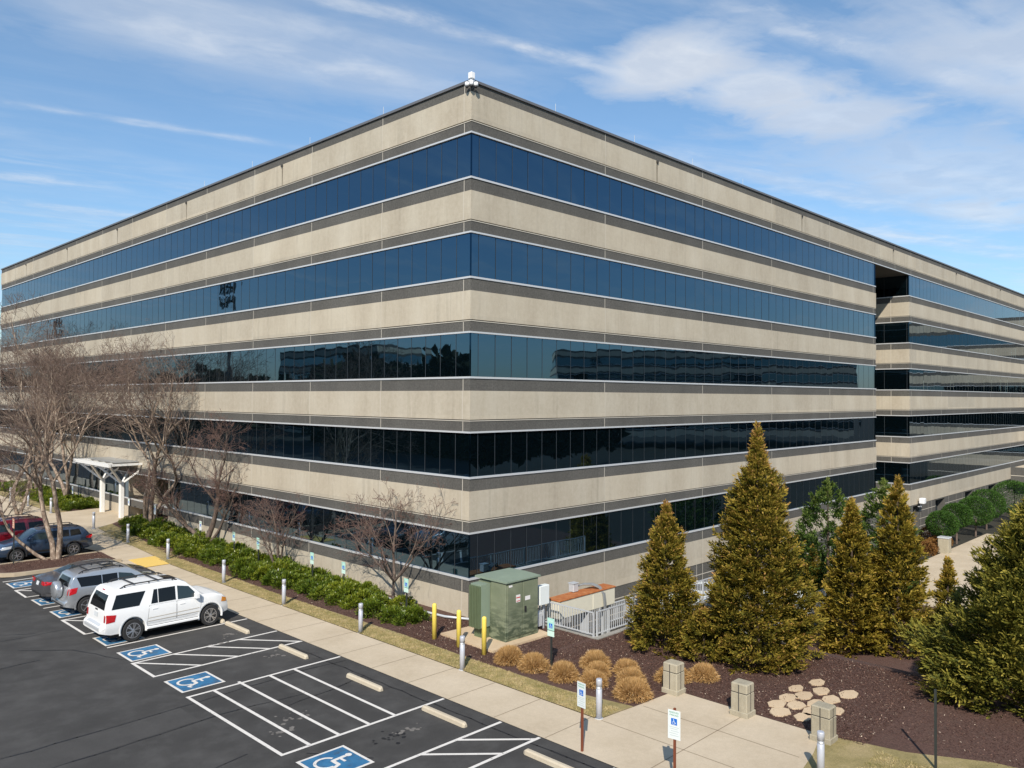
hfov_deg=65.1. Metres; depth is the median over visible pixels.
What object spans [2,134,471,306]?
ribbon window
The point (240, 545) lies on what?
green shrub
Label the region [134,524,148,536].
green shrub
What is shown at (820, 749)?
light bollard
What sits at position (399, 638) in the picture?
turf grass
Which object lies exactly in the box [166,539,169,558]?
light bollard
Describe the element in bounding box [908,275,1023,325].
ribbon window
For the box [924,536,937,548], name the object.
topiary
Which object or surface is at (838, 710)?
stepping stone
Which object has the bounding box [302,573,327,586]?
green shrub
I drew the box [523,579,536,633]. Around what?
door
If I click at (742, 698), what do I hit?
concrete pier
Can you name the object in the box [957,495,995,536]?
topiary
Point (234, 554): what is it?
green shrub
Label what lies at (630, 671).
ornamental grass
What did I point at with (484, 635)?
protective bollard
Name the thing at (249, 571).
green shrub
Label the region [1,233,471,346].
ribbon window
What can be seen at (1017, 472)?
entrance block
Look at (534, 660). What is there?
ornamental grass
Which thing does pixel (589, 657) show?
ornamental grass
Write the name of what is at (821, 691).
stepping stone
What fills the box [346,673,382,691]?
wheel stop
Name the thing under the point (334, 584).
green shrub
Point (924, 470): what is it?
ribbon window
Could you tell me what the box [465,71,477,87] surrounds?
security camera
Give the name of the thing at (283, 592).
light bollard
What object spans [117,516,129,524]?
green shrub
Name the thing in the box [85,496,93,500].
green shrub
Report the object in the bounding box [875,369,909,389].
ribbon window
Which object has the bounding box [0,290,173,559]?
birch tree
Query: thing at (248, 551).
green shrub
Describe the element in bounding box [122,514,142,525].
green shrub
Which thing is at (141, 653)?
parking symbol
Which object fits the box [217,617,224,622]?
wheel stop
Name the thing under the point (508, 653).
ornamental grass
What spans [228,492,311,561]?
tree
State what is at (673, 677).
concrete pier
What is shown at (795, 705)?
stepping stone
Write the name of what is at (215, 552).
green shrub
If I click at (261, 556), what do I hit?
green shrub
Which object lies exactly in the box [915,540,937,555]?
topiary
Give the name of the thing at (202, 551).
green shrub
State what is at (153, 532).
green shrub
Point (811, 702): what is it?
stepping stone
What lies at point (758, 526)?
arborvitae
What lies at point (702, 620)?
arborvitae
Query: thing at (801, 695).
stepping stone
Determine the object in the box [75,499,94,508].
green shrub
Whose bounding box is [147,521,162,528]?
green shrub
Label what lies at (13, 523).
parking sign
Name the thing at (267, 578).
green shrub
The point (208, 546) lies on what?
green shrub
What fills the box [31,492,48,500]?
green shrub
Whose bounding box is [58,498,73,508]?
green shrub
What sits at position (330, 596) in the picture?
green shrub
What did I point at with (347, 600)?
green shrub
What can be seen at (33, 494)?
green shrub
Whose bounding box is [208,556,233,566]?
green shrub
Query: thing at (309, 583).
green shrub
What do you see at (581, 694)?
parking sign
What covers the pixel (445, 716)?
wheel stop
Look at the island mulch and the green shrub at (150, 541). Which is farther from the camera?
the green shrub at (150, 541)
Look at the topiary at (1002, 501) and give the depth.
76.59 m
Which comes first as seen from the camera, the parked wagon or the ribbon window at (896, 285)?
the parked wagon
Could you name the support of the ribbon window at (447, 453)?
in the office building
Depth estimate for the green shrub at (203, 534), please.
47.71 m
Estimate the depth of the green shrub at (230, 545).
44.78 m
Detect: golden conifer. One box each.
[813,496,893,657]
[855,474,934,659]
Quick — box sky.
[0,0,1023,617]
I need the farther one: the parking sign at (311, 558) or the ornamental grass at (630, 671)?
the parking sign at (311, 558)
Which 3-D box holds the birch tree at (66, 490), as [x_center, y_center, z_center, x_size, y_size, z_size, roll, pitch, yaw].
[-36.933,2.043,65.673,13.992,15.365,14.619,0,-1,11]
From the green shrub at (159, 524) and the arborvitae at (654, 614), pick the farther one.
the green shrub at (159, 524)
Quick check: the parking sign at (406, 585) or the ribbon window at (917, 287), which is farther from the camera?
the ribbon window at (917, 287)
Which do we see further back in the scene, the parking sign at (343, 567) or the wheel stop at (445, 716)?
the parking sign at (343, 567)
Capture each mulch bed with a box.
[0,479,97,510]
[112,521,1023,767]
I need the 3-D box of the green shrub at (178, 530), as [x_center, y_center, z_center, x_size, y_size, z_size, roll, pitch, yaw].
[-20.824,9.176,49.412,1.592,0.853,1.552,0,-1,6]
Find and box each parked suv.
[0,514,43,540]
[50,560,156,613]
[83,572,227,640]
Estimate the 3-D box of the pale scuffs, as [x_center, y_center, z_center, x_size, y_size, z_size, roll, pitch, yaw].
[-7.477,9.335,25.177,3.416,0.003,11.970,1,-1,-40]
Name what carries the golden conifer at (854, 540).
on the mulch bed at (886, 738)
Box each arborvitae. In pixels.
[623,498,708,659]
[667,606,741,662]
[687,420,828,674]
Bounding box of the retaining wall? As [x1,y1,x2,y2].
[544,592,823,643]
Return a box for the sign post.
[934,689,936,767]
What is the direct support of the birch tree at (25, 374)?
on the mulch bed at (74, 509)
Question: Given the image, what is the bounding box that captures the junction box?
[568,581,578,591]
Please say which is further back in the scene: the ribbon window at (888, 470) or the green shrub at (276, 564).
the ribbon window at (888, 470)
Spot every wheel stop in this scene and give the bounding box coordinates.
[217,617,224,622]
[225,621,249,633]
[278,644,308,658]
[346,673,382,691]
[421,705,466,727]
[524,748,572,767]
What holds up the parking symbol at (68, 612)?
on the parking lot
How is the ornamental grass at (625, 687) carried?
on the mulch bed at (886, 738)
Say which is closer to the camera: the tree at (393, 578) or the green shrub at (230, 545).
the tree at (393, 578)
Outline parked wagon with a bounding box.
[0,522,92,561]
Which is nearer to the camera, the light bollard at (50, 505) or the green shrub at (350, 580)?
the green shrub at (350, 580)
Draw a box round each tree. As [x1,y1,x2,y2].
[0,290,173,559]
[0,316,73,489]
[0,316,99,494]
[0,327,106,513]
[37,320,256,520]
[118,409,256,543]
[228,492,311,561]
[324,476,457,598]
[791,476,867,612]
[846,477,927,613]
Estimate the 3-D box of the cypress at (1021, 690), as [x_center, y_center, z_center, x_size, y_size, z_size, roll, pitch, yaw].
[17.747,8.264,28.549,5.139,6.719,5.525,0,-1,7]
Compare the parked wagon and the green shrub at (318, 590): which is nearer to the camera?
the green shrub at (318, 590)
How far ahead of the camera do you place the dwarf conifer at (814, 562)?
45.63 m
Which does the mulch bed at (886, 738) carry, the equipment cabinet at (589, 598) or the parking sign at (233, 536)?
the parking sign at (233, 536)
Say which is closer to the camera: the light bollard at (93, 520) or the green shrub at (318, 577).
the green shrub at (318, 577)
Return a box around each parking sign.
[12,518,14,562]
[199,521,201,532]
[232,532,234,550]
[257,538,258,560]
[310,552,313,575]
[342,562,344,578]
[404,578,407,605]
[547,617,553,666]
[577,681,585,751]
[668,708,679,767]
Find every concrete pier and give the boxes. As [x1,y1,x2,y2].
[661,659,685,696]
[729,678,755,718]
[809,701,837,745]
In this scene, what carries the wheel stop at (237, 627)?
on the parking lot
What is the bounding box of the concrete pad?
[441,626,547,652]
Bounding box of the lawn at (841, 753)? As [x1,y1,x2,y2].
[804,738,1014,767]
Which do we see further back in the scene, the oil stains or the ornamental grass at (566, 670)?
the ornamental grass at (566, 670)
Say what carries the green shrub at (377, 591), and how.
on the mulch bed at (886, 738)
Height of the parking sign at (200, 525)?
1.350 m
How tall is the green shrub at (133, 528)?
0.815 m
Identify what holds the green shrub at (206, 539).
on the mulch bed at (886, 738)
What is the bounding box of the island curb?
[0,551,120,577]
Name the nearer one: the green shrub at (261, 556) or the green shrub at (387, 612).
the green shrub at (387, 612)
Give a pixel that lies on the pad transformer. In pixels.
(504, 602)
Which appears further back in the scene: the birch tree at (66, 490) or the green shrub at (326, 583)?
the birch tree at (66, 490)
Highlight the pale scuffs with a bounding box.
[208,631,421,736]
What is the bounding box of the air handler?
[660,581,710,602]
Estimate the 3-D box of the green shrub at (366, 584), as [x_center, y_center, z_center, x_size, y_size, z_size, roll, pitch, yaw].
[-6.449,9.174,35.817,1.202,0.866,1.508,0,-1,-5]
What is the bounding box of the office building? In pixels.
[0,79,1023,635]
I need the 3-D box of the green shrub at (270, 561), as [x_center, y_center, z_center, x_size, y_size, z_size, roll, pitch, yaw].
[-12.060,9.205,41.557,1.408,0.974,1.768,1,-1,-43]
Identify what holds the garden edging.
on the mulch bed at (886, 738)
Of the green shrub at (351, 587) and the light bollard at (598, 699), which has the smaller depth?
the light bollard at (598, 699)
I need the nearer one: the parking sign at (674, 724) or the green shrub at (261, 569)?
the parking sign at (674, 724)
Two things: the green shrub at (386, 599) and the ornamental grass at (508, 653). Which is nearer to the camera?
the ornamental grass at (508, 653)
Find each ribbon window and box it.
[0,410,470,476]
[0,450,128,496]
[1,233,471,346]
[1,333,470,386]
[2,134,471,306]
[168,481,469,577]
[468,469,874,577]
[469,333,874,387]
[469,418,874,476]
[470,133,874,285]
[470,233,874,336]
[875,275,908,297]
[875,322,908,343]
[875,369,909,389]
[876,416,909,436]
[876,462,909,483]
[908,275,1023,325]
[908,322,1023,359]
[909,369,1023,392]
[910,412,1023,436]
[910,445,1023,483]
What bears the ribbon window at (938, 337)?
in the office building
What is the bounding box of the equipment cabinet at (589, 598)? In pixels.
[548,583,615,634]
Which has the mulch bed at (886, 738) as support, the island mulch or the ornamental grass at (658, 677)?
the ornamental grass at (658, 677)
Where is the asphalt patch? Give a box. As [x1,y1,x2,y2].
[0,708,197,767]
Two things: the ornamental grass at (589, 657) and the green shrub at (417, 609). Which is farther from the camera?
the green shrub at (417, 609)
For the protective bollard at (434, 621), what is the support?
on the mulch bed at (886, 738)
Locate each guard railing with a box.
[539,601,594,636]
[563,596,635,631]
[596,577,712,636]
[774,589,825,625]
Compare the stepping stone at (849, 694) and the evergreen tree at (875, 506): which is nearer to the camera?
the stepping stone at (849, 694)
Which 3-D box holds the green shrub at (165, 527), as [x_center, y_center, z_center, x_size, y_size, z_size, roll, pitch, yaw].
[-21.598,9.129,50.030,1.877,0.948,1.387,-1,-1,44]
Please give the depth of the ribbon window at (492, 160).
41.34 m
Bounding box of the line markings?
[5,578,539,767]
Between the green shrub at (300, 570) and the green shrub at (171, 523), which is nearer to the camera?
the green shrub at (300, 570)
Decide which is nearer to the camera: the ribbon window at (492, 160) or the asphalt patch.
the asphalt patch
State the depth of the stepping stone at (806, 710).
22.88 m
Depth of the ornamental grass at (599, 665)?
25.73 m
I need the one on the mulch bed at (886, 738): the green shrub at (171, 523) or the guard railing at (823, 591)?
the green shrub at (171, 523)
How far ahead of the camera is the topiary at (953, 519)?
65.86 m
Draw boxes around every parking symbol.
[7,580,32,587]
[32,597,54,605]
[50,608,81,617]
[93,636,143,645]
[117,644,171,661]
[164,671,225,692]
[296,745,373,767]
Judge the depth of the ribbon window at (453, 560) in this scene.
38.95 m
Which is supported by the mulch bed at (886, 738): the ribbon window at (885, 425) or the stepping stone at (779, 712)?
the stepping stone at (779, 712)
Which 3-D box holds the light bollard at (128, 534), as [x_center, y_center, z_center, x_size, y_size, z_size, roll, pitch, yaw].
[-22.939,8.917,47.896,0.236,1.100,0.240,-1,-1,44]
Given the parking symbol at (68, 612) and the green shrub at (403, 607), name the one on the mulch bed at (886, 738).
the green shrub at (403, 607)
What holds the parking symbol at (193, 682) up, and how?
on the parking lot
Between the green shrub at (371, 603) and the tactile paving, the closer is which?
the green shrub at (371, 603)
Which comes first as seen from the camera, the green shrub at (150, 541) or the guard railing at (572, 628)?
the guard railing at (572, 628)
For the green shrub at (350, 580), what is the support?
on the mulch bed at (886, 738)
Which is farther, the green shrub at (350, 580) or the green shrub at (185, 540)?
the green shrub at (185, 540)
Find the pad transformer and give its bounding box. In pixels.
[469,568,540,641]
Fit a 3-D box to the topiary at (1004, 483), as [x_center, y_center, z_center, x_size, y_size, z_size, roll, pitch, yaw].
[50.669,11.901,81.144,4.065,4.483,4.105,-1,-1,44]
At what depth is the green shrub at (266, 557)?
41.93 m
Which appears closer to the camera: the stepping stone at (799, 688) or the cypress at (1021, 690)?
the stepping stone at (799, 688)
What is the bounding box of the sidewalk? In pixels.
[0,495,816,767]
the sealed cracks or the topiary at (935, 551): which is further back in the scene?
the topiary at (935, 551)
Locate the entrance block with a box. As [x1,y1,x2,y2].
[1011,464,1023,504]
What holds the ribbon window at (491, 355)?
in the office building
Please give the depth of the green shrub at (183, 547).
44.87 m
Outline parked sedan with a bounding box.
[31,558,155,597]
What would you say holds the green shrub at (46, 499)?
on the mulch bed at (74, 509)
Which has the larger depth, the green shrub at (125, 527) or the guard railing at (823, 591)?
the green shrub at (125, 527)
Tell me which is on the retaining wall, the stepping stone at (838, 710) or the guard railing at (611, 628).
the guard railing at (611, 628)
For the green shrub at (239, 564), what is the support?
on the mulch bed at (886, 738)
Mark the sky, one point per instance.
(898, 122)
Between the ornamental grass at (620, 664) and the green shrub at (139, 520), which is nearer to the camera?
the ornamental grass at (620, 664)
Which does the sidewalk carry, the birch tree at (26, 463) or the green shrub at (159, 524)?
the birch tree at (26, 463)
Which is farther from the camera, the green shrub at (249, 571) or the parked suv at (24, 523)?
the parked suv at (24, 523)
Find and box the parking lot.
[0,515,615,767]
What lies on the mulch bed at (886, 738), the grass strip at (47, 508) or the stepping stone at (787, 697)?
the stepping stone at (787, 697)
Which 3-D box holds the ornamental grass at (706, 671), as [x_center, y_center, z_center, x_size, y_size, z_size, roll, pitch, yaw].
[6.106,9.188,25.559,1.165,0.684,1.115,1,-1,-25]
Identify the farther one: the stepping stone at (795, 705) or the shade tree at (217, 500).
the shade tree at (217, 500)
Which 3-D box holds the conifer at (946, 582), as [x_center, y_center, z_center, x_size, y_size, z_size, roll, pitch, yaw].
[15.297,8.411,28.242,2.230,4.760,2.155,0,-1,-6]
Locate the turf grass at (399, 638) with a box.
[101,531,932,767]
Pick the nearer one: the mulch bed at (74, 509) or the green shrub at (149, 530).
the green shrub at (149, 530)
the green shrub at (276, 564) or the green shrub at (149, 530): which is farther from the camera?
the green shrub at (149, 530)
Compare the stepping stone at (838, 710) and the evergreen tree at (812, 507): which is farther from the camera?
the evergreen tree at (812, 507)
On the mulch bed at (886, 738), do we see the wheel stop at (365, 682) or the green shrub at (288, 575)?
the green shrub at (288, 575)
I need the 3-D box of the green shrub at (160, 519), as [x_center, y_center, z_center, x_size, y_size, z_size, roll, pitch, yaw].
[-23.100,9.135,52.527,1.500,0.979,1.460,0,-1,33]
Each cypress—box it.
[888,497,1023,718]
[971,537,1023,697]
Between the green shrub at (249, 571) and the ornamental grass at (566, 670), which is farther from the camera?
the green shrub at (249, 571)
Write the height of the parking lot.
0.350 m
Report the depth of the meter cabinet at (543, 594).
30.79 m
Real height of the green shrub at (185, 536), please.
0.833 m
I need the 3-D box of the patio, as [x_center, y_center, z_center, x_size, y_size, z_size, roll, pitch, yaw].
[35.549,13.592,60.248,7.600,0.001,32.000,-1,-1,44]
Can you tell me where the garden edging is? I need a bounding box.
[389,597,468,619]
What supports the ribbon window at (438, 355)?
in the office building
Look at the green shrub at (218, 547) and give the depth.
44.43 m
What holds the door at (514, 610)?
in the pad transformer
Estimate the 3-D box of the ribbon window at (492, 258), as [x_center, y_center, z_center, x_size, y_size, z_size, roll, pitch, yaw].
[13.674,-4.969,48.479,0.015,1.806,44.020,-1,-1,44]
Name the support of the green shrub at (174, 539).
on the mulch bed at (886, 738)
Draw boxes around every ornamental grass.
[493,644,523,666]
[518,651,551,673]
[547,658,579,683]
[577,648,613,670]
[578,669,609,689]
[583,660,612,677]
[611,675,653,704]
[612,658,641,674]
[614,665,645,682]
[652,667,693,683]
[689,661,720,683]
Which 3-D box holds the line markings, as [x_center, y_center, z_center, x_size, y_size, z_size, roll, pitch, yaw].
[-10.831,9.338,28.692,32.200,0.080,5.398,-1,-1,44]
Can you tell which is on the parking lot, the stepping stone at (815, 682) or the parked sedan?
the parked sedan
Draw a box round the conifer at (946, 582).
[914,555,974,684]
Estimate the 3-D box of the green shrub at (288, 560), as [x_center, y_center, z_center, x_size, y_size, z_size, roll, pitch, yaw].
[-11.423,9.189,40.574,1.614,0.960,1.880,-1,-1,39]
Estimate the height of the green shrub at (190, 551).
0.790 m
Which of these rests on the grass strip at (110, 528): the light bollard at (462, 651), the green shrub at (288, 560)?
the light bollard at (462, 651)
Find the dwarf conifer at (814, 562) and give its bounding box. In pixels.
[799,543,828,605]
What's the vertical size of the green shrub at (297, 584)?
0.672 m
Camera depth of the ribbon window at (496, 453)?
40.83 m
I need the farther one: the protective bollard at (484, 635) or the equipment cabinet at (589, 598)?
the equipment cabinet at (589, 598)
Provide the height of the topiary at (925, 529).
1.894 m
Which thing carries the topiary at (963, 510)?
on the ground at (966, 533)
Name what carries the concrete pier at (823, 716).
on the lawn at (841, 753)
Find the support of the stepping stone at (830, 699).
on the mulch bed at (886, 738)
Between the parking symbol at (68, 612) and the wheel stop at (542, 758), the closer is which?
the wheel stop at (542, 758)
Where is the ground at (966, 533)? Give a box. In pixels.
[0,417,1023,767]
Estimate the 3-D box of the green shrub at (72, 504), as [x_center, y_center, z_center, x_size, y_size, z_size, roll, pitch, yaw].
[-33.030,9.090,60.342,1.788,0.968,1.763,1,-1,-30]
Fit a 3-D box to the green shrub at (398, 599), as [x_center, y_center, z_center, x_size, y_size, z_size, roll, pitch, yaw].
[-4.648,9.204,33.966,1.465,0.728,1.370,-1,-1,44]
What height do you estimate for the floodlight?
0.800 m
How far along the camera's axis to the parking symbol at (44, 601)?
34.67 m
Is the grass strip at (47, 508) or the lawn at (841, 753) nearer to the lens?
the lawn at (841, 753)
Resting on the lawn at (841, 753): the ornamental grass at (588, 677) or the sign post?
the sign post
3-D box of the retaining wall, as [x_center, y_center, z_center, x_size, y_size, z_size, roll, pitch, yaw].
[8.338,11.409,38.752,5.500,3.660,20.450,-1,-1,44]
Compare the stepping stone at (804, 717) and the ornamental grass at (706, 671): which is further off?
the ornamental grass at (706, 671)
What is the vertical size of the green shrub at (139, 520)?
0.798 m
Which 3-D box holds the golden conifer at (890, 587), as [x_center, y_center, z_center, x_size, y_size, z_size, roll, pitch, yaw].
[19.151,8.969,39.771,4.122,9.071,4.026,-1,-1,44]
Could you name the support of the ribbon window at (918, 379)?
in the office building
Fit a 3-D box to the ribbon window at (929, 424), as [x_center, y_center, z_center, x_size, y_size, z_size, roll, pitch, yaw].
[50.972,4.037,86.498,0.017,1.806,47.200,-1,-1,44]
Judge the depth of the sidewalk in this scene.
22.86 m
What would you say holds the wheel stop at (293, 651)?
on the parking lot
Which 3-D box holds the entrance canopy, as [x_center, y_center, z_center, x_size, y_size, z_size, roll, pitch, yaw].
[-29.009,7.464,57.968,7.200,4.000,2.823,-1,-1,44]
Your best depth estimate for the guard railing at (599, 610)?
36.54 m
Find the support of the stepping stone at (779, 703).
on the mulch bed at (886, 738)
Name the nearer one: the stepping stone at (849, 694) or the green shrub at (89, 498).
the stepping stone at (849, 694)
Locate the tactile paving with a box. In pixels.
[129,556,168,566]
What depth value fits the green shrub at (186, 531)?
49.02 m
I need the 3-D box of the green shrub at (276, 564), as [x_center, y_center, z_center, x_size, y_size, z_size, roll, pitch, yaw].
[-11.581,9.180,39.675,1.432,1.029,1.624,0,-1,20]
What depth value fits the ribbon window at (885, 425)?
70.57 m
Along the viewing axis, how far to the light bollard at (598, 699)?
22.30 m
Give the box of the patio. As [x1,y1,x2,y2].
[905,534,1004,607]
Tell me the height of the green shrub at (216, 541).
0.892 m
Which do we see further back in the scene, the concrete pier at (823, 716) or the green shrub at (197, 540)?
the green shrub at (197, 540)
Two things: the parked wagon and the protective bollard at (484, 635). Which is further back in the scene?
the parked wagon
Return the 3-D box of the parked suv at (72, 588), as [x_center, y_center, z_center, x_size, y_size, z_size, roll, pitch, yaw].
[-17.118,8.544,34.358,2.202,1.794,4.640,-1,-1,44]
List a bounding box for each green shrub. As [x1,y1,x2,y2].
[30,490,44,499]
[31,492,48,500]
[43,494,52,503]
[52,496,69,506]
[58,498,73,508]
[60,499,84,511]
[61,494,73,498]
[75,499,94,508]
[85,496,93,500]
[87,499,98,507]
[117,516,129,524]
[120,522,138,532]
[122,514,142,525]
[130,523,144,535]
[134,517,149,523]
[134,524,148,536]
[137,526,159,538]
[146,530,160,538]
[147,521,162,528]
[147,531,169,544]
[150,516,165,522]
[152,533,173,546]
[156,523,172,531]
[162,520,177,527]
[163,536,183,547]
[165,527,183,534]
[172,542,197,554]
[173,538,196,550]
[181,528,199,534]
[181,534,200,541]
[182,544,204,557]
[184,536,205,545]
[189,530,206,538]
[196,547,217,559]
[199,548,227,563]
[202,537,210,546]
[204,543,213,550]
[206,544,225,550]
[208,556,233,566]
[210,537,227,546]
[224,541,241,549]
[224,547,239,555]
[226,549,244,560]
[228,556,257,576]
[231,542,251,551]
[237,561,266,579]
[240,548,257,560]
[248,550,268,560]
[250,564,277,580]
[261,554,276,561]
[261,568,285,585]
[267,551,291,563]
[268,560,288,574]
[270,570,301,589]
[275,557,300,567]
[287,562,308,570]
[287,573,312,585]
[292,579,310,591]
[293,565,314,573]
[296,578,327,596]
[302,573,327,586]
[304,567,333,576]
[305,584,331,600]
[318,579,332,585]
[321,580,347,596]
[324,592,346,605]
[327,574,347,580]
[330,581,361,601]
[338,594,361,609]
[340,575,362,594]
[345,588,373,607]
[354,596,388,618]
[357,580,378,591]
[361,585,387,601]
[361,593,390,612]
[376,604,407,623]
[387,594,416,607]
[391,608,420,626]
[396,605,418,614]
[404,603,431,624]
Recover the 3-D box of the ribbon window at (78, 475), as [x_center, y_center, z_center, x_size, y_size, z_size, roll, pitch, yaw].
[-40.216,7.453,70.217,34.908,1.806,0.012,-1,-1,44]
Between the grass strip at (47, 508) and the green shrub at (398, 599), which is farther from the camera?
the grass strip at (47, 508)
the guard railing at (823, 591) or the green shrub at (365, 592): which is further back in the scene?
the guard railing at (823, 591)
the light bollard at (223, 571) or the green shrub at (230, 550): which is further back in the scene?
the green shrub at (230, 550)
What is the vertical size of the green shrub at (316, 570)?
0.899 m
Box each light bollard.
[50,498,51,512]
[92,512,95,528]
[126,524,129,541]
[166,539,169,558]
[222,560,225,582]
[281,579,285,605]
[357,603,363,632]
[459,635,464,670]
[595,678,602,719]
[817,730,824,767]
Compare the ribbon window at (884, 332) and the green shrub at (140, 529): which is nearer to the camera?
the green shrub at (140, 529)
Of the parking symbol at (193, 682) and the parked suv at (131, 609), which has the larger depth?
the parked suv at (131, 609)
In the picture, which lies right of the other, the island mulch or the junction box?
the junction box
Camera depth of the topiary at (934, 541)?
65.14 m
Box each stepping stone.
[767,700,785,707]
[769,707,790,716]
[779,693,797,701]
[787,700,806,709]
[788,685,802,691]
[793,713,810,721]
[795,691,812,700]
[802,706,810,714]
[807,699,822,705]
[809,679,824,686]
[813,687,829,694]
[822,695,840,703]
[836,707,844,714]
[838,690,858,698]
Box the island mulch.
[0,552,113,572]
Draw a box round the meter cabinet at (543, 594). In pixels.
[538,584,548,627]
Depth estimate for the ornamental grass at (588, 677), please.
24.82 m
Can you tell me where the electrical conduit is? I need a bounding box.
[578,583,606,633]
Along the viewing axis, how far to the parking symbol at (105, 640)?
29.27 m
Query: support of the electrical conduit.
attached to the equipment cabinet at (589, 598)
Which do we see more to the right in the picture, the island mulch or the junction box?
the junction box
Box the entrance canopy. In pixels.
[73,457,141,517]
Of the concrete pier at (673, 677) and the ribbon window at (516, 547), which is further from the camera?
the ribbon window at (516, 547)
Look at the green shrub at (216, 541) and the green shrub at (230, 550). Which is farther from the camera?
the green shrub at (216, 541)
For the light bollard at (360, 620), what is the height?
1.100 m
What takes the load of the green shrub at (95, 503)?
on the mulch bed at (74, 509)
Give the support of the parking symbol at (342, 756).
on the parking lot
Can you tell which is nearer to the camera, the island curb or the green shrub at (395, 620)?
the green shrub at (395, 620)
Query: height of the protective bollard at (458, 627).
1.335 m
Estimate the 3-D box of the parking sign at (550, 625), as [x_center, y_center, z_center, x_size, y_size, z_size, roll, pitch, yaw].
[1.303,8.595,26.646,0.300,1.620,0.068,-1,-1,44]
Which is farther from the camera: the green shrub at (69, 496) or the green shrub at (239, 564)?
the green shrub at (69, 496)
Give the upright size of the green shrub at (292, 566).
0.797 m
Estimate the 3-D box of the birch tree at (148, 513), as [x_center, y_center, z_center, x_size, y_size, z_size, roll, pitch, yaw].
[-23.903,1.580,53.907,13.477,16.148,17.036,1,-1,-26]
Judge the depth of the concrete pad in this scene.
29.33 m
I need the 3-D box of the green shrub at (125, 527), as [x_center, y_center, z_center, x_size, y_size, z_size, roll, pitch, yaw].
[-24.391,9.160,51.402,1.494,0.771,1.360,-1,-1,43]
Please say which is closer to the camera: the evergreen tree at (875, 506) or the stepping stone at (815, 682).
the stepping stone at (815, 682)
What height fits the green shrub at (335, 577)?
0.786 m
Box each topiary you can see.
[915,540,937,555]
[919,526,943,543]
[921,538,939,553]
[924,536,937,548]
[925,510,960,536]
[941,502,973,543]
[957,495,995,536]
[966,489,1006,529]
[990,480,1023,513]
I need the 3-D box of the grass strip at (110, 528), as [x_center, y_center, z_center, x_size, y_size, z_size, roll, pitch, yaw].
[-12.437,9.360,37.978,1.924,0.285,43.456,1,-1,-45]
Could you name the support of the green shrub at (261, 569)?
on the mulch bed at (886, 738)
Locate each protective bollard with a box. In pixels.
[432,603,436,639]
[456,610,460,647]
[482,616,486,654]
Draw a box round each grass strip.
[0,491,65,512]
[99,524,632,716]
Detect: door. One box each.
[507,582,522,638]
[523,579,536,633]
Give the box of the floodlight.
[918,498,925,506]
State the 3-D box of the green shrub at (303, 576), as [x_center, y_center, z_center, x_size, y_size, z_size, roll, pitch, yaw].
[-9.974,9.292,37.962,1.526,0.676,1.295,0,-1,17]
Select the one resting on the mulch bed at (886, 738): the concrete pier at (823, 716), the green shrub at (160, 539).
the green shrub at (160, 539)
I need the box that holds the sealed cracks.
[1,629,594,767]
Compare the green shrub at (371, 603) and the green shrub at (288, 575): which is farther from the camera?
the green shrub at (288, 575)
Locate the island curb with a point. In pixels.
(15, 574)
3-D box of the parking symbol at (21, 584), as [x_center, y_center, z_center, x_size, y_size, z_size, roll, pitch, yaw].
[-22.909,9.399,37.796,1.360,0.015,1.380,-1,-1,44]
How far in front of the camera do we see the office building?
42.31 m
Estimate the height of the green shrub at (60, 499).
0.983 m
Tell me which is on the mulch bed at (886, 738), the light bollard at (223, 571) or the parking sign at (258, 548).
the parking sign at (258, 548)
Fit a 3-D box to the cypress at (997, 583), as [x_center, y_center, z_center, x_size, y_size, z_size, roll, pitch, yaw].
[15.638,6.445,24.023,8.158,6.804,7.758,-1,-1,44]
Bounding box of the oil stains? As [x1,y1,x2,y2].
[372,731,405,743]

